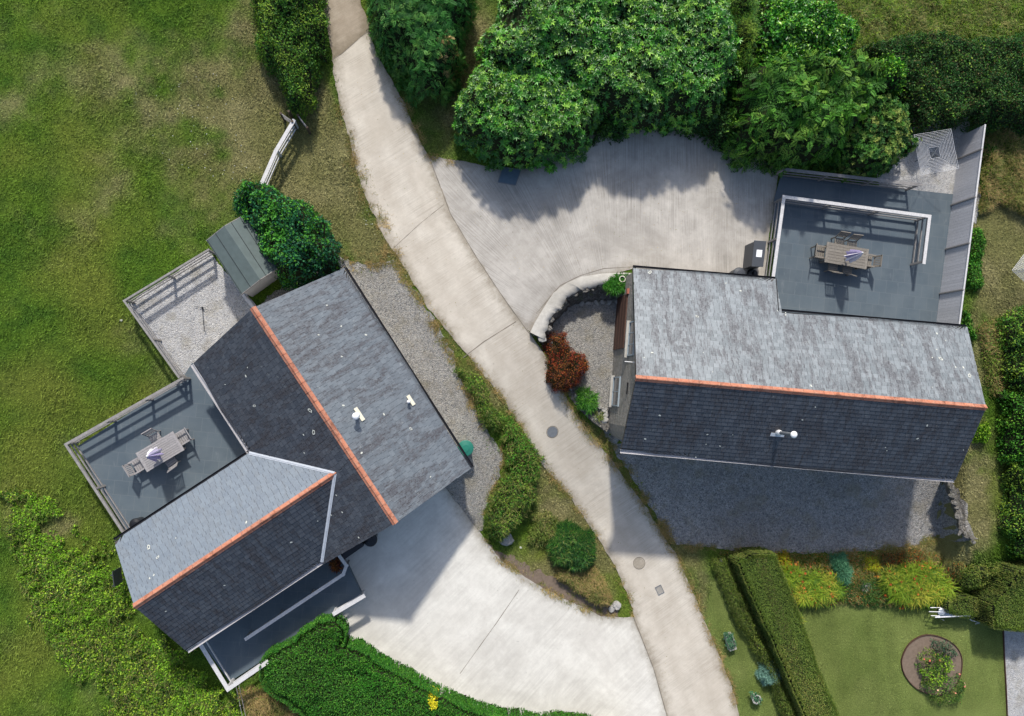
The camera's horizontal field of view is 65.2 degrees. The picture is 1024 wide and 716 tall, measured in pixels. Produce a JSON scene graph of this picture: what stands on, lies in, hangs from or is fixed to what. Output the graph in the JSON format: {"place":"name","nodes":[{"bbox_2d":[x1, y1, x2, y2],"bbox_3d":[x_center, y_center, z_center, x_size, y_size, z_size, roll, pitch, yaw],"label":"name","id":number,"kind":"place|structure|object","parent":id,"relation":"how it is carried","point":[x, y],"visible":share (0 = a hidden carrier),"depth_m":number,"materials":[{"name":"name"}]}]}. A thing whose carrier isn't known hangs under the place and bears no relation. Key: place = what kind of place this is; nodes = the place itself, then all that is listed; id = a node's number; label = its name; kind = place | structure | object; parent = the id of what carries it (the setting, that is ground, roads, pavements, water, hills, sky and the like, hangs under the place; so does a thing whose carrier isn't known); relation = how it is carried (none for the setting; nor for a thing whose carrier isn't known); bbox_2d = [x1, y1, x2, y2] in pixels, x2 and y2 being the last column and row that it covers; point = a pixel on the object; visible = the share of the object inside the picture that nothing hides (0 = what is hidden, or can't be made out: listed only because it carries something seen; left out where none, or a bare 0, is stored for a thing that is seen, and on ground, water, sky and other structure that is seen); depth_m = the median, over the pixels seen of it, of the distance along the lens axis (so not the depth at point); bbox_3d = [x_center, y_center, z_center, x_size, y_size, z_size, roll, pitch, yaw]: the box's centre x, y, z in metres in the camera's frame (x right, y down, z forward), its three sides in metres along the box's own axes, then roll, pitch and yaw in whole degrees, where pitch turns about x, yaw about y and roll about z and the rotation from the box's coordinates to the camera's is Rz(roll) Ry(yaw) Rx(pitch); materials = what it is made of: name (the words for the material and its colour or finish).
{"place":"outdoors","nodes":[
{"label":"outdoors","id":0,"kind":"place"},
{"bbox_2d":[78,363,247,529],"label":"patio","id":1,"kind":"structure","parent":0,"point":[212,447],"depth_m":34.45,"materials":[{"name":"tile"}]},
{"bbox_2d":[64,377,190,532],"bbox_3d":[-15.102,4.061,33.995,5.479,1.187,4.480,-32,91,-6],"label":"timber fence","id":2,"kind":"object","parent":1,"relation":"on","point":[75,440],"visible":0.86,"depth_m":33.56,"materials":[{"name":"wood"}]},
{"bbox_2d":[122,457,144,476],"bbox_3d":[-15.877,4.572,33.860,0.707,0.963,0.585,-31,91,-6],"label":"garden armchair","id":3,"kind":"object","parent":1,"relation":"on","point":[136,466],"visible":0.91,"depth_m":33.72,"materials":[{"name":"grey wood"}]},
{"bbox_2d":[141,428,161,445],"bbox_3d":[-15.202,3.356,33.971,0.480,0.963,0.680,-31,91,-6],"label":"garden chair","id":4,"kind":"object","parent":1,"relation":"on","point":[152,439],"visible":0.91,"depth_m":34.00,"materials":[{"name":"grey wood"}]},
{"bbox_2d":[146,446,170,461],"bbox_3d":[-14.785,3.992,33.289,0.578,2.360,0.578,23,86,-5],"label":"closed parasol","id":5,"kind":"object","parent":1,"relation":"on","point":[154,454],"visible":0.71,"depth_m":32.80,"materials":[{"name":"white fabric"}]},
{"bbox_2d":[136,431,185,471],"bbox_3d":[-14.874,3.958,34.089,1.760,0.754,0.930,-31,91,-6],"label":"dining table","id":6,"kind":"object","parent":1,"relation":"on","point":[143,453],"visible":0.94,"depth_m":33.74,"materials":[{"name":"grey wood"}]},
{"bbox_2d":[172,427,193,445],"bbox_3d":[-13.977,3.356,34.096,0.707,0.963,0.585,-31,91,-6],"label":"garden armchair","id":7,"kind":"object","parent":1,"relation":"on","point":[180,433],"visible":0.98,"depth_m":34.12,"materials":[{"name":"grey wood"}]},
{"bbox_2d":[203,557,361,681],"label":"patio","id":8,"kind":"structure","parent":0,"point":[236,653],"depth_m":35.12,"materials":[{"name":"stone"}]},
{"bbox_2d":[197,637,267,691],"bbox_3d":[-11.854,12.554,34.451,2.083,1.220,2.416,-32,91,-6],"label":"terrace balustrade","id":9,"kind":"object","parent":8,"relation":"on","point":[239,680],"visible":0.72,"depth_m":33.83,"materials":[{"name":"paint"}]},
{"bbox_2d":[244,555,349,640],"bbox_3d":[-9.187,10.519,34.819,5.312,1.172,0.894,-42,92,-6],"label":"handrail","id":10,"kind":"object","parent":8,"relation":"on","point":[282,613],"visible":0.9,"depth_m":34.33,"materials":[{"name":"metal"}]},
{"bbox_2d":[332,589,365,615],"bbox_3d":[-7.100,10.684,35.080,1.568,1.068,0.170,-30,91,-6],"label":"terrace balustrade","id":11,"kind":"object","parent":8,"relation":"on","point":[336,611],"visible":1,"depth_m":34.58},
{"bbox_2d":[331,488,666,715],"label":"driveway","id":12,"kind":"structure","parent":0,"point":[438,583],"depth_m":36.66,"materials":[{"name":"concrete"}]},
{"bbox_2d":[0,0,1023,715],"bbox_3d":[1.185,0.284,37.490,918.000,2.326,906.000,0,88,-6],"label":"ground","id":13,"kind":"structure","parent":0,"point":[946,548],"depth_m":35.06,"materials":[{"name":"plant"}]},
{"bbox_2d":[110,567,124,586],"bbox_3d":[-16.771,9.269,34.071,0.152,1.400,0.646,-8,89,-6],"label":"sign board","id":14,"kind":"object","parent":13,"relation":"on","point":[116,575],"visible":0.86,"depth_m":33.79,"materials":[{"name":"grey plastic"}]},
{"bbox_2d":[0,487,261,715],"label":"bramble patch","id":15,"kind":"object","parent":13,"relation":"on","point":[130,674],"visible":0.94,"depth_m":34.49,"materials":[{"name":"green plant"}]},
{"bbox_2d":[128,252,255,374],"bbox_3d":[-12.990,-1.107,35.058,4.845,0.341,6.274,-35,92,-6],"label":"gravel pen","id":16,"kind":"object","parent":13,"relation":"on","point":[172,315],"visible":0.56,"depth_m":34.91,"materials":[{"name":"gravel"}]},
{"bbox_2d":[122,248,214,378],"bbox_3d":[-13.576,-1.937,34.419,4.138,1.167,4.008,-35,92,-6],"label":"timber fence","id":17,"kind":"object","parent":16,"relation":"on","point":[155,338],"visible":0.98,"depth_m":34.06,"materials":[{"name":"wood"}]},
{"bbox_2d":[206,215,278,296],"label":"garden shed","id":18,"kind":"structure","parent":13,"relation":"on","point":[250,268],"depth_m":32.94,"materials":[{"name":"green metal"}]},
{"bbox_2d":[234,682,302,715],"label":"rough verge","id":19,"kind":"structure","parent":13,"relation":"on","point":[265,705],"depth_m":34.98,"materials":[{"name":"brown plant"}]},
{"bbox_2d":[260,119,298,185],"bbox_3d":[-10.190,-8.882,35.031,0.257,1.177,3.182,26,86,-4],"label":"field fence","id":20,"kind":"object","parent":13,"relation":"on","point":[276,151],"visible":0.84,"depth_m":34.54,"materials":[{"name":"wood"}]},
{"bbox_2d":[232,179,343,290],"bbox_3d":[-9.486,-5.452,33.856,3.470,3.746,5.472,-33,91,-6],"label":"ash tree","id":21,"kind":"object","parent":13,"relation":"on","point":[295,244],"visible":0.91,"depth_m":32.84,"materials":[{"name":"green plant"}]},
{"bbox_2d":[250,0,330,122],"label":"hedgerow shrub","id":22,"kind":"object","parent":13,"relation":"on","point":[293,36],"visible":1,"depth_m":34.19,"materials":[{"name":"green plant"}]},
{"bbox_2d":[113,267,472,652],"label":"slate roofed house","id":23,"kind":"structure","parent":13,"relation":"on","point":[323,402],"depth_m":32.10,"materials":[{"name":"stone"}]},
{"bbox_2d":[279,110,310,133],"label":"field gate","id":24,"kind":"structure","parent":13,"relation":"on","point":[284,118],"depth_m":34.85,"materials":[{"name":"grey wood"}]},
{"bbox_2d":[323,0,369,58],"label":"lane top","id":25,"kind":"object","parent":13,"relation":"on","point":[348,26],"visible":0.91,"depth_m":35.91,"materials":[{"name":"concrete"}]},
{"bbox_2d":[262,256,502,530],"bbox_3d":[-5.188,1.654,36.114,6.594,1.005,14.730,-33,91,-6],"label":"gravel bed","id":26,"kind":"object","parent":13,"relation":"on","point":[399,313],"visible":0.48,"depth_m":36.07,"materials":[{"name":"gravel"}]},
{"bbox_2d":[458,440,473,455],"bbox_3d":[-2.110,4.029,36.003,0.720,1.105,0.720,0,88,-6],"label":"compost bin","id":27,"kind":"object","parent":26,"relation":"on","point":[467,447],"visible":0.73,"depth_m":35.50,"materials":[{"name":"green plastic"}]},
{"bbox_2d":[365,0,480,109],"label":"cypress hedge","id":28,"kind":"object","parent":13,"relation":"on","point":[421,39],"visible":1,"depth_m":33.88,"materials":[{"name":"green plant"}]},
{"bbox_2d":[258,612,590,715],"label":"laurel hedge","id":29,"kind":"object","parent":13,"relation":"on","point":[322,665],"visible":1,"depth_m":34.26,"materials":[{"name":"green plant"}]},
{"bbox_2d":[453,366,503,430],"bbox_3d":[-1.433,1.809,36.162,1.368,1.223,3.807,-26,91,-6],"label":"lane shrub","id":30,"kind":"object","parent":13,"relation":"on","point":[482,400],"visible":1,"depth_m":36.02,"materials":[{"name":"green plant"}]},
{"bbox_2d":[481,470,540,544],"bbox_3d":[-0.126,6.761,36.627,2.420,1.787,3.855,32,85,-4],"label":"lane shrub","id":31,"kind":"object","parent":13,"relation":"on","point":[512,501],"visible":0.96,"depth_m":36.32,"materials":[{"name":"green plant"}]},
{"bbox_2d":[498,413,545,487],"bbox_3d":[0.219,4.361,36.639,2.199,1.798,3.742,-38,92,-6],"label":"lane shrub","id":32,"kind":"object","parent":13,"relation":"on","point":[522,458],"visible":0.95,"depth_m":36.41,"materials":[{"name":"green plant"}]},
{"bbox_2d":[452,58,603,173],"bbox_3d":[0.680,-10.756,35.170,6.682,3.569,5.075,0,88,-6],"label":"cherry laurel","id":33,"kind":"object","parent":13,"relation":"on","point":[513,119],"visible":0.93,"depth_m":34.09,"materials":[{"name":"green plant"}]},
{"bbox_2d":[332,31,738,715],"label":"lane","id":34,"kind":"structure","parent":13,"relation":"on","point":[670,621],"depth_m":36.56,"materials":[{"name":"concrete"}]},
{"bbox_2d":[526,507,559,547],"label":"lane shrub","id":35,"kind":"object","parent":13,"relation":"on","point":[542,520],"visible":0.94,"depth_m":37.41,"materials":[{"name":"green plant"}]},
{"bbox_2d":[486,540,618,616],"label":"bare verge","id":36,"kind":"structure","parent":13,"relation":"on","point":[551,582],"depth_m":37.92,"materials":[{"name":"soil"}]},
{"bbox_2d":[545,515,597,574],"bbox_3d":[2.907,8.962,37.749,2.891,1.751,2.539,25,86,-4],"label":"broom clump","id":37,"kind":"object","parent":13,"relation":"on","point":[571,546],"visible":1,"depth_m":37.35,"materials":[{"name":"green plant"}]},
{"bbox_2d":[537,300,621,441],"bbox_3d":[3.930,0.288,37.609,5.753,0.001,7.878,0,88,-6],"label":"gravel court","id":38,"kind":"object","parent":13,"relation":"on","point":[590,328],"visible":0.16,"depth_m":37.62,"materials":[{"name":"gravel"}]},
{"bbox_2d":[542,330,589,393],"bbox_3d":[2.529,0.188,36.898,2.324,1.763,2.996,0,88,-6],"label":"red maple","id":39,"kind":"object","parent":38,"relation":"on","point":[566,366],"visible":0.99,"depth_m":36.55,"materials":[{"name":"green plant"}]},
{"bbox_2d":[575,385,600,416],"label":"court fern","id":40,"kind":"object","parent":38,"relation":"on","point":[589,406],"visible":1,"depth_m":37.08,"materials":[{"name":"green plant"}]},
{"bbox_2d":[530,273,630,341],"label":"curved stone wall","id":41,"kind":"structure","parent":13,"relation":"on","point":[563,298],"depth_m":36.57,"materials":[{"name":"concrete"}]},
{"bbox_2d":[602,271,628,296],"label":"wall plant","id":42,"kind":"object","parent":41,"relation":"on","point":[612,287],"depth_m":36.54,"materials":[{"name":"green plant"}]},
{"bbox_2d":[553,566,613,607],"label":"bank grass","id":43,"kind":"structure","parent":13,"relation":"on","point":[603,595],"depth_m":37.94,"materials":[{"name":"brown plant"}]},
{"bbox_2d":[566,386,608,431],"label":"stone wall","id":44,"kind":"structure","parent":13,"relation":"on","point":[603,424],"depth_m":37.39,"materials":[{"name":"stone"}]},
{"bbox_2d":[431,127,777,335],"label":"yard","id":45,"kind":"structure","parent":13,"relation":"on","point":[641,169],"depth_m":36.90,"materials":[{"name":"concrete"}]},
{"bbox_2d":[498,167,520,184],"bbox_3d":[-0.120,-8.294,36.485,0.993,0.097,0.782,8,87,-6],"label":"access cover","id":46,"kind":"object","parent":45,"relation":"on","point":[506,176],"visible":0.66,"depth_m":36.45,"materials":[{"name":"metal"}]},
{"bbox_2d":[743,240,765,268],"bbox_3d":[11.168,-4.717,36.961,0.566,1.206,1.241,7,87,-6],"label":"utility box","id":47,"kind":"object","parent":45,"relation":"on","point":[754,253],"visible":0.98,"depth_m":36.39,"materials":[{"name":"grey plastic"}]},
{"bbox_2d":[473,0,744,139],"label":"cherry laurel","id":48,"kind":"object","parent":13,"relation":"on","point":[646,64],"visible":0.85,"depth_m":33.97,"materials":[{"name":"green plant"}]},
{"bbox_2d":[334,96,943,712],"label":"verge grass","id":49,"kind":"structure","parent":13,"relation":"on","point":[664,528],"depth_m":37.36,"materials":[{"name":"plant"}]},
{"bbox_2d":[592,98,744,150],"bbox_3d":[7.388,-10.915,36.620,7.749,2.066,2.587,0,88,-6],"label":"ivy shrub","id":50,"kind":"object","parent":13,"relation":"on","point":[717,126],"visible":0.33,"depth_m":36.35,"materials":[{"name":"green plant"}]},
{"bbox_2d":[728,0,761,68],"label":"broom bush","id":51,"kind":"object","parent":13,"relation":"on","point":[745,13],"visible":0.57,"depth_m":35.31,"materials":[{"name":"green plant"}]},
{"bbox_2d":[709,555,795,715],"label":"clipped hedge","id":52,"kind":"object","parent":13,"relation":"on","point":[760,644],"visible":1,"depth_m":38.69,"materials":[{"name":"green plant"}]},
{"bbox_2d":[754,660,780,686],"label":"lavender bush","id":53,"kind":"object","parent":13,"relation":"on","point":[765,677],"visible":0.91,"depth_m":38.81,"materials":[{"name":"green plant"}]},
{"bbox_2d":[726,546,839,715],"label":"clipped hedge","id":54,"kind":"object","parent":13,"relation":"on","point":[765,589],"visible":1,"depth_m":37.98,"materials":[{"name":"green plant"}]},
{"bbox_2d":[604,430,973,553],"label":"gravel drive","id":55,"kind":"structure","parent":13,"relation":"on","point":[722,505],"depth_m":39.38,"materials":[{"name":"gravel"}]},
{"bbox_2d":[608,265,987,482],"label":"stone cottage","id":56,"kind":"structure","parent":13,"relation":"on","point":[724,367],"depth_m":33.96,"materials":[{"name":"stone"}]},
{"bbox_2d":[609,375,620,406],"bbox_3d":[4.699,1.519,36.467,0.200,1.308,1.470,5,88,-6],"label":"window","id":57,"kind":"structure","parent":56,"relation":"in","point":[615,382],"depth_m":36.69,"materials":[{"name":"white glass"}]},
{"bbox_2d":[613,294,627,349],"bbox_3d":[4.988,-1.632,36.785,0.070,2.025,2.450,5,88,-6],"label":"board door","id":58,"kind":"structure","parent":56,"relation":"in","point":[622,302],"depth_m":36.64,"materials":[{"name":"wood"}]},
{"bbox_2d":[624,320,633,357],"bbox_3d":[5.104,-0.845,34.428,0.200,1.058,1.620,5,88,-6],"label":"window","id":59,"kind":"structure","parent":56,"relation":"in","point":[629,339],"depth_m":34.76,"materials":[{"name":"white glass"}]},
{"bbox_2d":[736,0,860,82],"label":"sycamore bush","id":60,"kind":"object","parent":13,"relation":"on","point":[798,28],"visible":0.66,"depth_m":34.84,"materials":[{"name":"green plant"}]},
{"bbox_2d":[716,48,886,177],"bbox_3d":[13.326,-11.266,36.254,7.847,4.478,5.616,0,88,-6],"label":"rowan tree","id":61,"kind":"object","parent":13,"relation":"on","point":[786,109],"visible":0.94,"depth_m":34.82,"materials":[{"name":"green plant"}]},
{"bbox_2d":[781,558,848,609],"bbox_3d":[14.583,11.195,39.154,4.066,0.937,2.564,13,87,-5],"label":"border plant","id":62,"kind":"object","parent":13,"relation":"on","point":[824,589],"visible":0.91,"depth_m":39.03,"materials":[{"name":"green plant"}]},
{"bbox_2d":[826,551,853,585],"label":"border plant","id":63,"kind":"object","parent":13,"relation":"on","point":[839,560],"visible":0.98,"depth_m":39.31,"materials":[{"name":"green plant"}]},
{"bbox_2d":[718,547,965,609],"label":"border leaves","id":64,"kind":"object","parent":13,"relation":"on","point":[861,569],"visible":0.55,"depth_m":39.72,"materials":[{"name":"green plant"}]},
{"bbox_2d":[836,573,893,607],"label":"border plant","id":65,"kind":"object","parent":13,"relation":"on","point":[872,600],"visible":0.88,"depth_m":39.63,"materials":[{"name":"green plant"}]},
{"bbox_2d":[826,92,922,183],"bbox_3d":[16.738,-10.233,37.082,4.146,3.006,4.000,0,88,-6],"label":"hydrangea bush","id":66,"kind":"object","parent":13,"relation":"on","point":[879,141],"visible":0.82,"depth_m":36.06,"materials":[{"name":"green plant"}]},
{"bbox_2d":[866,53,908,99],"bbox_3d":[16.874,-12.887,36.884,2.336,3.607,2.266,0,88,-6],"label":"sapling","id":67,"kind":"object","parent":13,"relation":"on","point":[893,74],"visible":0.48,"depth_m":35.70,"materials":[{"name":"green plant"}]},
{"bbox_2d":[879,547,925,568],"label":"border plant","id":68,"kind":"object","parent":13,"relation":"on","point":[901,555],"visible":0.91,"depth_m":39.88,"materials":[{"name":"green plant"}]},
{"bbox_2d":[876,556,960,612],"bbox_3d":[20.128,11.239,39.628,4.581,1.130,2.958,0,88,-6],"label":"border plant","id":69,"kind":"object","parent":13,"relation":"on","point":[914,583],"visible":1,"depth_m":39.50,"materials":[{"name":"green plant"}]},
{"bbox_2d":[816,0,1023,52],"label":"fern bank","id":70,"kind":"structure","parent":13,"relation":"on","point":[879,30],"depth_m":38.33,"materials":[{"name":"green plant"}]},
{"bbox_2d":[877,116,980,222],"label":"patio","id":71,"kind":"structure","parent":13,"relation":"on","point":[907,168],"depth_m":38.60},
{"bbox_2d":[914,129,958,174],"bbox_3d":[19.473,-9.485,37.800,1.873,1.859,1.872,-10,89,-6],"label":"rotary airer","id":72,"kind":"object","parent":71,"relation":"on","point":[930,158],"visible":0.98,"depth_m":36.97,"materials":[{"name":"metal"}]},
{"bbox_2d":[902,635,960,694],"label":"flower bed soil","id":73,"kind":"structure","parent":13,"relation":"on","point":[910,656],"depth_m":40.10,"materials":[{"name":"soil"}]},
{"bbox_2d":[914,646,941,675],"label":"rose bush","id":74,"kind":"object","parent":73,"relation":"on","point":[928,662],"visible":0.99,"depth_m":39.73,"materials":[{"name":"green plant"}]},
{"bbox_2d":[917,667,947,686],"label":"rose bush","id":75,"kind":"object","parent":73,"relation":"on","point":[934,678],"visible":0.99,"depth_m":39.68,"materials":[{"name":"green plant"}]},
{"bbox_2d":[918,672,965,703],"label":"rose bush","id":76,"kind":"object","parent":73,"relation":"on","point":[946,688],"visible":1,"depth_m":39.77,"materials":[{"name":"green plant"}]},
{"bbox_2d":[934,652,953,673],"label":"rose bush","id":77,"kind":"object","parent":73,"relation":"on","point":[946,663],"visible":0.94,"depth_m":39.86,"materials":[{"name":"green plant"}]},
{"bbox_2d":[930,638,958,658],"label":"rose bush","id":78,"kind":"object","parent":73,"relation":"on","point":[944,647],"visible":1,"depth_m":39.94,"materials":[{"name":"green plant"}]},
{"bbox_2d":[901,634,962,695],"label":"bed edging","id":79,"kind":"object","parent":13,"relation":"on","point":[909,643],"visible":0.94,"depth_m":40.07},
{"bbox_2d":[848,29,1023,140],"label":"mixed hedge","id":80,"kind":"object","parent":13,"relation":"on","point":[951,79],"visible":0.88,"depth_m":36.90,"materials":[{"name":"green plant"}]},
{"bbox_2d":[937,590,980,618],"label":"clipped hedge","id":81,"kind":"object","parent":13,"relation":"on","point":[962,604],"visible":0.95,"depth_m":39.58,"materials":[{"name":"green plant"}]},
{"bbox_2d":[943,479,977,543],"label":"retaining wall","id":82,"kind":"structure","parent":13,"relation":"on","point":[951,491],"depth_m":38.65,"materials":[{"name":"stone"}]},
{"bbox_2d":[936,124,985,326],"bbox_3d":[21.071,-6.077,37.780,0.125,1.990,9.572,9,87,-5],"label":"board fence","id":83,"kind":"object","parent":13,"relation":"on","point":[963,205],"visible":0.95,"depth_m":37.60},
{"bbox_2d":[960,310,977,341],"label":"fence plant","id":84,"kind":"object","parent":13,"relation":"on","point":[972,335],"visible":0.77,"depth_m":38.14,"materials":[{"name":"green plant"}]},
{"bbox_2d":[965,258,983,292],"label":"fence plant","id":85,"kind":"object","parent":13,"relation":"on","point":[976,270],"visible":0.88,"depth_m":38.23,"materials":[{"name":"green plant"}]},
{"bbox_2d":[968,227,986,263],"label":"fence plant","id":86,"kind":"object","parent":13,"relation":"on","point":[981,240],"visible":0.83,"depth_m":38.30,"materials":[{"name":"green plant"}]},
{"bbox_2d":[953,562,1002,591],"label":"bank shrub","id":87,"kind":"object","parent":13,"relation":"on","point":[972,579],"visible":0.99,"depth_m":39.30,"materials":[{"name":"green plant"}]},
{"bbox_2d":[972,421,991,443],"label":"bush","id":88,"kind":"object","parent":13,"relation":"on","point":[985,433],"visible":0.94,"depth_m":38.40,"materials":[{"name":"green plant"}]},
{"bbox_2d":[975,315,1010,394],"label":"lawn edge weeds","id":89,"kind":"object","parent":13,"relation":"on","point":[992,362],"visible":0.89,"depth_m":38.33,"materials":[{"name":"green plant"}]},
{"bbox_2d":[969,560,1023,632],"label":"clipped hedge","id":90,"kind":"object","parent":13,"relation":"on","point":[1003,609],"visible":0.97,"depth_m":38.75,"materials":[{"name":"green plant"}]},
{"bbox_2d":[977,123,1023,216],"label":"fence weeds","id":91,"kind":"object","parent":13,"relation":"on","point":[997,164],"visible":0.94,"depth_m":38.46,"materials":[{"name":"green plant"}]},
{"bbox_2d":[1002,630,1007,715],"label":"path edging","id":92,"kind":"object","parent":13,"relation":"on","point":[1005,673],"visible":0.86,"depth_m":40.49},
{"bbox_2d":[989,305,1023,401],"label":"boundary shrub","id":93,"kind":"object","parent":13,"relation":"on","point":[1012,356],"visible":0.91,"depth_m":37.87,"materials":[{"name":"green plant"}]},
{"bbox_2d":[994,389,1023,466],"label":"boundary shrub","id":94,"kind":"object","parent":13,"relation":"on","point":[1013,438],"visible":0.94,"depth_m":38.00,"materials":[{"name":"green plant"}]},
{"bbox_2d":[997,461,1023,560],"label":"boundary shrub","id":95,"kind":"object","parent":13,"relation":"on","point":[1014,522],"visible":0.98,"depth_m":38.48,"materials":[{"name":"green plant"}]},
{"bbox_2d":[773,176,952,321],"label":"patio","id":96,"kind":"structure","parent":0,"point":[895,285],"depth_m":38.05,"materials":[{"name":"tile"}]},
{"bbox_2d":[809,243,825,259],"bbox_3d":[14.293,-4.942,37.311,0.707,0.963,0.585,9,87,-5],"label":"garden armchair","id":97,"kind":"object","parent":96,"relation":"on","point":[820,249],"visible":1,"depth_m":37.36,"materials":[{"name":"grey wood"}]},
{"bbox_2d":[819,242,868,269],"bbox_3d":[15.515,-4.744,37.534,2.060,0.754,0.960,9,87,-5],"label":"dining table","id":98,"kind":"object","parent":96,"relation":"on","point":[832,256],"visible":0.91,"depth_m":37.15,"materials":[{"name":"brown wood"}]},
{"bbox_2d":[772,168,921,190],"bbox_3d":[15.695,-8.345,37.595,6.777,1.218,0.150,5,88,-6],"label":"timber railing","id":99,"kind":"object","parent":96,"relation":"on","point":[871,180],"visible":0.99,"depth_m":37.24,"materials":[{"name":"wood"}]},
{"bbox_2d":[765,195,931,276],"bbox_3d":[15.628,-5.487,37.487,7.809,1.222,3.910,0,88,-6],"label":"timber balustrade","id":100,"kind":"object","parent":96,"relation":"on","point":[782,200],"visible":0.9,"depth_m":37.22,"materials":[{"name":"wood"}]},
{"bbox_2d":[834,250,863,265],"bbox_3d":[15.491,-4.654,36.721,0.578,2.360,0.578,-23,90,-6],"label":"closed parasol","id":101,"kind":"object","parent":96,"relation":"on","point":[852,255],"visible":0.69,"depth_m":36.23,"materials":[{"name":"purple fabric"}]},
{"bbox_2d":[860,254,882,268],"bbox_3d":[16.778,-4.550,37.552,0.707,0.963,0.585,9,87,-5],"label":"garden armchair","id":102,"kind":"object","parent":96,"relation":"on","point":[870,260],"visible":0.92,"depth_m":37.40,"materials":[{"name":"grey wood"}]},
{"bbox_2d":[1004,630,1023,715],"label":"path","id":103,"kind":"structure","parent":0,"point":[1014,651],"depth_m":40.56,"materials":[{"name":"concrete"}]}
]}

